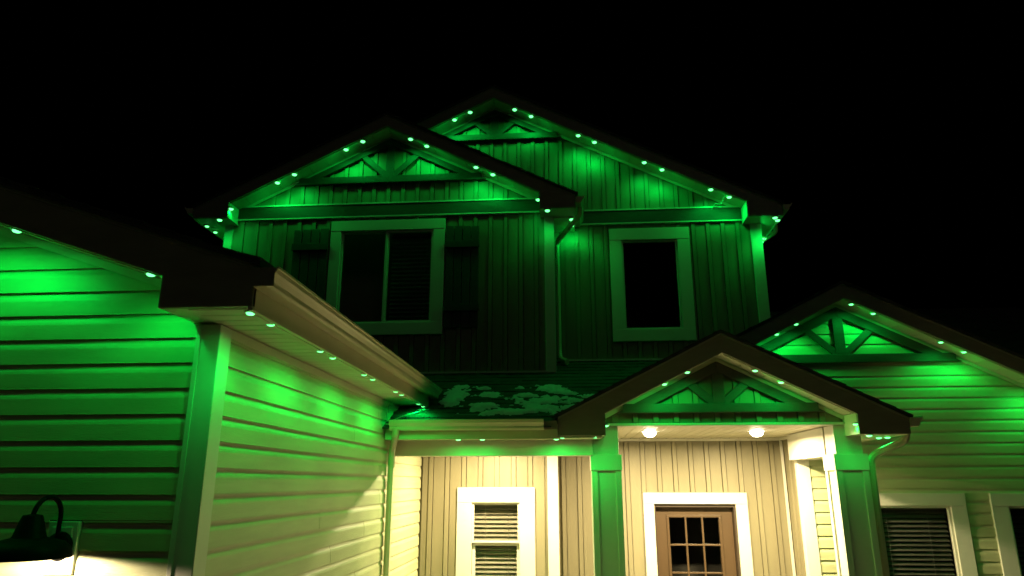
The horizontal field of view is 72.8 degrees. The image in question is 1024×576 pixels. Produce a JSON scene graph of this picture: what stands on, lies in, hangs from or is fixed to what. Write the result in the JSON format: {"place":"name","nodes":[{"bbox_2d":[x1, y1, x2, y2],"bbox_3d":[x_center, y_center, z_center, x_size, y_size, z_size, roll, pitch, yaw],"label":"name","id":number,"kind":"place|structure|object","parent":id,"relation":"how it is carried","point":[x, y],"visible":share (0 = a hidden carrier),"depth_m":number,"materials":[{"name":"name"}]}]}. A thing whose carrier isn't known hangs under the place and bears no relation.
{"place":"outdoors","nodes":[
{"label":"outdoors","id":0,"kind":"place"},
{"bbox_2d":[0,0,1023,311],"label":"sky","id":1,"kind":"structure","parent":0,"point":[892,131],"materials":[{"name":"black"}]},
{"label":"ground","id":2,"kind":"structure","parent":0,"visible":0},
{"bbox_2d":[0,84,1023,575],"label":"house","id":3,"kind":"structure","parent":2,"relation":"on","point":[184,414],"depth_m":7.05,"materials":[{"name":"beige"}]},
{"bbox_2d":[0,495,83,574],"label":"wall lamp","id":4,"kind":"object","parent":3,"relation":"attached to","point":[55,550],"visible":1,"depth_m":2.76,"materials":[{"name":"black metal"}]},
{"bbox_2d":[0,223,161,277],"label":"light string","id":5,"kind":"object","parent":3,"relation":"attached to","point":[147,273],"visible":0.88,"depth_m":3.04,"materials":[{"name":"green"}]},
{"bbox_2d":[244,310,424,419],"bbox_3d":[-1.070,0.681,4.687,0.260,0.180,3.726,-1,-16,4],"label":"light string","id":6,"kind":"object","parent":3,"relation":"attached to","point":[249,313],"visible":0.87,"depth_m":3.85,"materials":[{"name":"green"}]},
{"bbox_2d":[326,218,445,334],"bbox_3d":[-1.475,-0.131,8.127,1.376,1.398,0.077,-1,-16,4],"label":"window","id":7,"kind":"structure","parent":3,"relation":"in","point":[437,226],"depth_m":8.13,"materials":[{"name":"white wood"}]},
{"bbox_2d":[216,128,574,226],"bbox_3d":[-1.368,-1.315,8.436,4.231,1.154,0.570,-1,-16,4],"label":"light string","id":8,"kind":"object","parent":3,"relation":"attached to","point":[409,138],"visible":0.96,"depth_m":8.27,"materials":[{"name":"green"}]},
{"bbox_2d":[389,233,431,320],"bbox_3d":[-1.181,-0.129,8.179,0.510,1.074,0.050,-1,-16,4],"label":"window blind","id":9,"kind":"object","parent":3,"relation":"attached to","point":[413,236],"depth_m":8.19,"materials":[{"name":"plastic"}]},
{"bbox_2d":[456,487,534,575],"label":"window","id":10,"kind":"structure","parent":3,"relation":"in","point":[467,497],"depth_m":7.27,"materials":[{"name":"white wood"}]},
{"bbox_2d":[474,505,517,575],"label":"window blind","id":11,"kind":"object","parent":3,"relation":"attached to","point":[482,520],"depth_m":7.34,"materials":[{"name":"white plastic"}]},
{"bbox_2d":[457,436,564,440],"bbox_3d":[-0.289,1.288,5.948,1.498,0.037,0.078,-1,-16,4],"label":"light string","id":12,"kind":"object","parent":3,"relation":"attached to","point":[489,439],"visible":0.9,"depth_m":5.93,"materials":[{"name":"green"}]},
{"bbox_2d":[438,384,593,415],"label":"snow","id":13,"kind":"structure","parent":3,"relation":"on","point":[454,396],"depth_m":6.54,"materials":[{"name":"white snow"}]},
{"bbox_2d":[430,100,780,241],"bbox_3d":[1.172,-1.191,8.600,5.054,2.559,1.736,5,-16,-16],"label":"light string","id":14,"kind":"object","parent":3,"relation":"attached to","point":[775,218],"visible":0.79,"depth_m":8.62,"materials":[{"name":"green"}]},
{"bbox_2d":[640,430,658,436],"bbox_3d":[1.337,1.418,6.736,0.188,0.058,0.188,-1,-16,4],"label":"recessed light","id":15,"kind":"object","parent":3,"relation":"attached to","point":[649,433],"visible":1,"depth_m":6.69,"materials":[{"name":"white glass"}]},
{"bbox_2d":[609,227,696,341],"bbox_3d":[1.715,0.077,8.810,1.276,1.720,0.987,-1,-16,4],"label":"window","id":16,"kind":"structure","parent":3,"relation":"in","point":[652,297],"depth_m":8.54,"materials":[{"name":"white glass"}]},
{"bbox_2d":[643,493,753,575],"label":"door frame","id":17,"kind":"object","parent":3,"relation":"in","point":[687,534],"depth_m":7.66,"materials":[{"name":"white wood"}]},
{"bbox_2d":[593,354,889,438],"bbox_3d":[1.987,0.908,5.896,2.615,0.713,0.415,1,-16,-4],"label":"light string","id":18,"kind":"object","parent":3,"relation":"attached to","point":[779,381],"visible":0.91,"depth_m":5.91,"materials":[{"name":"green"}]},
{"bbox_2d":[747,430,766,436],"bbox_3d":[2.356,1.403,6.680,0.188,0.058,0.188,-1,-16,4],"label":"recessed light","id":19,"kind":"object","parent":3,"relation":"attached to","point":[756,433],"visible":1,"depth_m":6.64,"materials":[{"name":"white glass"}]},
{"bbox_2d":[757,299,1023,376],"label":"light string","id":20,"kind":"object","parent":3,"relation":"attached to","point":[874,313],"visible":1,"depth_m":7.18,"materials":[{"name":"green"}]},
{"bbox_2d":[881,508,954,574],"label":"window blind","id":21,"kind":"object","parent":3,"relation":"attached to","point":[912,510],"depth_m":6.98,"materials":[{"name":"plastic"}]},
{"bbox_2d":[879,493,977,575],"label":"window","id":22,"kind":"structure","parent":3,"relation":"in","point":[954,503],"depth_m":6.95,"materials":[{"name":"white glass"}]},
{"bbox_2d":[931,493,1023,575],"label":"window","id":23,"kind":"structure","parent":3,"relation":"in","point":[1001,503],"depth_m":6.87,"materials":[{"name":"white glass"}]},
{"bbox_2d":[1010,508,1023,575],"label":"window blind","id":24,"kind":"object","parent":3,"relation":"attached to","point":[1016,510],"depth_m":6.94,"materials":[{"name":"plastic"}]}
]}

